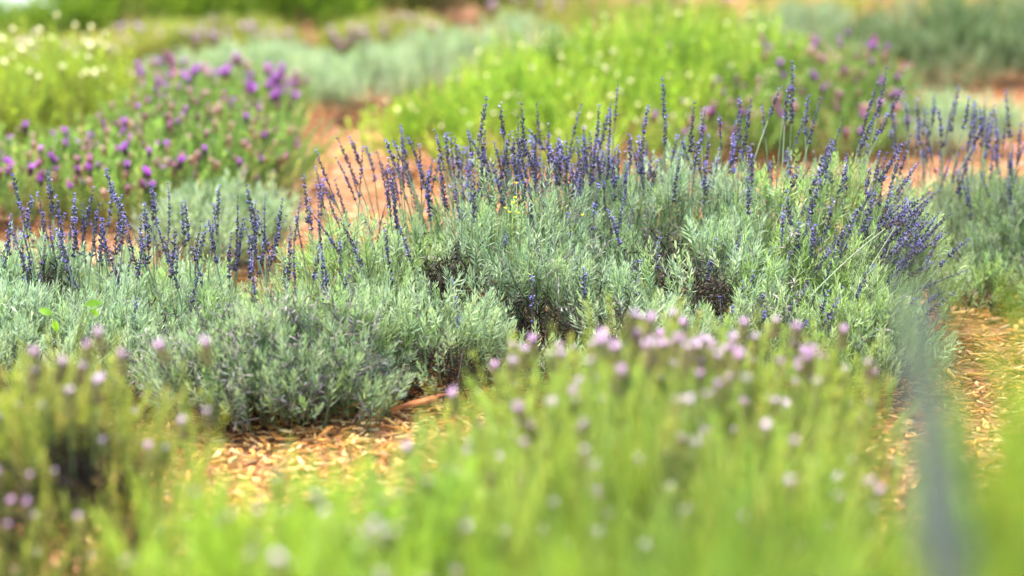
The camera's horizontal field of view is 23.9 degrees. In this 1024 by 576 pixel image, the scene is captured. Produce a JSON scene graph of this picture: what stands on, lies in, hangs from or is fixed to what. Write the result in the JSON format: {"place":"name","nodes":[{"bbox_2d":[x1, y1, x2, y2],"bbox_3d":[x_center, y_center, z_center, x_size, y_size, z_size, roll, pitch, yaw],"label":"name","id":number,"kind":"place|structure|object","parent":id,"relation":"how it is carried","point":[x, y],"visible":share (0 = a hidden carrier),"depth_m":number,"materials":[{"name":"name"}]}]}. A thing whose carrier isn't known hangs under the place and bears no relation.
{"place":"outdoors","nodes":[
{"label":"outdoors","id":0,"kind":"place"},
{"bbox_2d":[5,0,52,15],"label":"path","id":1,"kind":"structure","parent":0,"point":[20,3],"depth_m":13.82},
{"bbox_2d":[0,0,1023,575],"bbox_3d":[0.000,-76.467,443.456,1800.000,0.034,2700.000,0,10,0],"label":"ground","id":2,"kind":"structure","parent":0,"point":[970,368],"depth_m":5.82,"materials":[{"name":"beige wood"}]},
{"bbox_2d":[38,299,101,384],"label":"weed","id":3,"kind":"object","parent":2,"relation":"on","point":[89,303],"visible":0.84,"depth_m":3.48,"materials":[{"name":"green plant"}]},
{"bbox_2d":[0,22,142,81],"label":"dusty pink bush","id":4,"kind":"object","parent":2,"relation":"on","point":[77,40],"visible":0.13,"depth_m":8.94,"materials":[{"name":"green plant"}]},
{"bbox_2d":[0,13,156,157],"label":"cream flower bush","id":5,"kind":"object","parent":2,"relation":"on","point":[32,88],"visible":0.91,"depth_m":6.62,"materials":[{"name":"green plant"}]},
{"bbox_2d":[0,120,209,234],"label":"purple flower bush","id":6,"kind":"object","parent":2,"relation":"on","point":[30,167],"visible":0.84,"depth_m":5.33,"materials":[{"name":"green plant"}]},
{"bbox_2d":[0,165,270,409],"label":"lavender bush","id":7,"kind":"object","parent":2,"relation":"on","point":[53,282],"visible":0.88,"depth_m":3.86,"materials":[{"name":"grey plant"}]},
{"bbox_2d":[0,325,276,575],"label":"pink flower bush","id":8,"kind":"object","parent":2,"relation":"on","point":[66,462],"visible":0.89,"depth_m":2.51,"materials":[{"name":"green plant"}]},
{"bbox_2d":[79,12,203,72],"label":"dusty pink bush","id":9,"kind":"object","parent":2,"relation":"on","point":[156,39],"visible":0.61,"depth_m":9.36,"materials":[{"name":"green plant"}]},
{"bbox_2d":[35,66,350,220],"bbox_3d":[-0.760,-0.362,5.931,0.719,0.342,1.250,0,10,0],"label":"purple flower bush","id":10,"kind":"object","parent":2,"relation":"on","point":[258,147],"visible":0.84,"depth_m":5.69,"materials":[{"name":"green plant"}]},
{"bbox_2d":[0,0,392,45],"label":"hedge","id":11,"kind":"object","parent":2,"relation":"on","point":[98,15],"visible":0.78,"depth_m":10.52,"materials":[{"name":"green plant"}]},
{"bbox_2d":[110,50,318,134],"bbox_3d":[-0.910,-0.580,7.337,0.682,0.282,0.962,0,10,0],"label":"purple flower bush","id":12,"kind":"object","parent":2,"relation":"on","point":[273,88],"visible":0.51,"depth_m":7.18,"materials":[{"name":"green plant"}]},
{"bbox_2d":[130,163,311,276],"bbox_3d":[-0.594,-0.132,4.916,0.366,0.208,0.577,0,10,0],"label":"lavender bush","id":13,"kind":"object","parent":2,"relation":"on","point":[199,206],"visible":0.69,"depth_m":4.85,"materials":[{"name":"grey plant"}]},
{"bbox_2d":[136,32,335,94],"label":"lavender bush","id":14,"kind":"object","parent":2,"relation":"on","point":[276,54],"visible":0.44,"depth_m":8.50,"materials":[{"name":"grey plant"}]},
{"bbox_2d":[165,8,314,63],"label":"dusty pink bush","id":15,"kind":"object","parent":2,"relation":"on","point":[239,30],"visible":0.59,"depth_m":9.50,"materials":[{"name":"green plant"}]},
{"bbox_2d":[115,166,442,433],"bbox_3d":[-0.345,0.073,3.714,0.486,0.440,0.756,0,10,0],"label":"lavender bush","id":16,"kind":"object","parent":2,"relation":"on","point":[300,353],"visible":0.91,"depth_m":3.48,"materials":[{"name":"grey plant"}]},
{"bbox_2d":[79,405,554,575],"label":"bush","id":17,"kind":"object","parent":2,"relation":"on","point":[378,547],"visible":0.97,"depth_m":2.08,"materials":[{"name":"green plant"}]},
{"bbox_2d":[286,35,425,123],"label":"lavender bush","id":18,"kind":"object","parent":2,"relation":"on","point":[340,79],"visible":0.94,"depth_m":7.76,"materials":[{"name":"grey plant"}]},
{"bbox_2d":[311,7,458,58],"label":"dusty pink bush","id":19,"kind":"object","parent":2,"relation":"on","point":[345,38],"visible":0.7,"depth_m":9.74,"materials":[{"name":"green plant"}]},
{"bbox_2d":[389,395,437,411],"bbox_3d":[-0.143,0.168,3.497,0.072,0.009,0.014,-17,23,-17],"label":"wood chip","id":20,"kind":"object","parent":2,"relation":"on","point":[422,401],"visible":0.89,"depth_m":3.50,"materials":[{"name":"brown wood"}]},
{"bbox_2d":[407,393,447,401],"bbox_3d":[-0.124,0.162,3.530,0.067,0.006,0.008,-11,20,-9],"label":"wood chip","id":21,"kind":"object","parent":2,"relation":"on","point":[441,395],"visible":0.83,"depth_m":3.53,"materials":[{"name":"brown wood"}]},
{"bbox_2d":[319,0,591,25],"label":"hedge","id":22,"kind":"object","parent":2,"relation":"on","point":[439,7],"visible":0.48,"depth_m":12.30,"materials":[{"name":"green plant"}]},
{"bbox_2d":[368,7,582,102],"bbox_3d":[-0.179,-0.870,8.855,0.691,0.282,1.618,5,11,27],"label":"lavender bush","id":23,"kind":"object","parent":2,"relation":"on","point":[428,56],"visible":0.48,"depth_m":8.74,"materials":[{"name":"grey plant"}]},
{"bbox_2d":[504,182,583,342],"bbox_3d":[0.036,-0.031,3.926,0.145,0.288,0.084,8,12,37],"label":"lavender","id":24,"kind":"object","parent":2,"relation":"on","point":[519,227],"visible":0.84,"depth_m":3.91,"materials":[{"name":"green plant"}]},
{"bbox_2d":[338,0,836,181],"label":"cream flower bush","id":25,"kind":"object","parent":2,"relation":"on","point":[694,55],"visible":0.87,"depth_m":6.67,"materials":[{"name":"green plant"}]},
{"bbox_2d":[243,61,977,410],"bbox_3d":[0.178,-0.005,4.024,1.234,0.710,1.083,0,10,0],"label":"lavender bush","id":26,"kind":"object","parent":2,"relation":"on","point":[627,251],"visible":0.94,"depth_m":3.92,"materials":[{"name":"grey plant"}]},
{"bbox_2d":[474,0,756,47],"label":"dusty pink bush","id":27,"kind":"object","parent":2,"relation":"on","point":[553,11],"visible":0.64,"depth_m":10.93,"materials":[{"name":"green plant"}]},
{"bbox_2d":[378,288,923,575],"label":"pink flower bush","id":28,"kind":"object","parent":2,"relation":"on","point":[574,407],"visible":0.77,"depth_m":2.43,"materials":[{"name":"green plant"}]},
{"bbox_2d":[387,378,1007,575],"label":"green bush","id":29,"kind":"object","parent":2,"relation":"on","point":[719,538],"visible":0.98,"depth_m":1.41,"materials":[{"name":"green plant"}]},
{"bbox_2d":[626,28,929,174],"bbox_3d":[0.802,-0.530,6.822,0.746,0.371,1.438,3,10,16],"label":"purple flower bush","id":30,"kind":"object","parent":2,"relation":"on","point":[844,81],"visible":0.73,"depth_m":6.66,"materials":[{"name":"green plant"}]},
{"bbox_2d":[736,0,874,61],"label":"lavender bush","id":31,"kind":"object","parent":2,"relation":"on","point":[795,20],"visible":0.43,"depth_m":9.77,"materials":[{"name":"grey plant"}]},
{"bbox_2d":[713,0,1022,28],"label":"dusty pink bush","id":32,"kind":"object","parent":2,"relation":"on","point":[877,4],"visible":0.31,"depth_m":11.62,"materials":[{"name":"green plant"}]},
{"bbox_2d":[724,275,1023,575],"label":"green bush","id":33,"kind":"object","parent":2,"relation":"on","point":[984,522],"visible":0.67,"depth_m":1.43,"materials":[{"name":"green plant"}]},
{"bbox_2d":[818,0,1023,94],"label":"lavender bush","id":34,"kind":"object","parent":2,"relation":"on","point":[981,40],"visible":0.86,"depth_m":8.87,"materials":[{"name":"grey plant"}]},
{"bbox_2d":[898,261,979,575],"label":"tall lavender","id":35,"kind":"object","parent":2,"relation":"on","point":[943,528],"visible":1,"depth_m":1.01,"materials":[{"name":"green plant"}]},
{"bbox_2d":[888,86,1023,324],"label":"lavender bush","id":36,"kind":"object","parent":2,"relation":"on","point":[990,222],"visible":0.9,"depth_m":4.43,"materials":[{"name":"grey plant"}]},
{"bbox_2d":[890,81,1023,161],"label":"lavender bush","id":37,"kind":"object","parent":2,"relation":"on","point":[1001,115],"visible":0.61,"depth_m":6.76,"materials":[{"name":"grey plant"}]}
]}

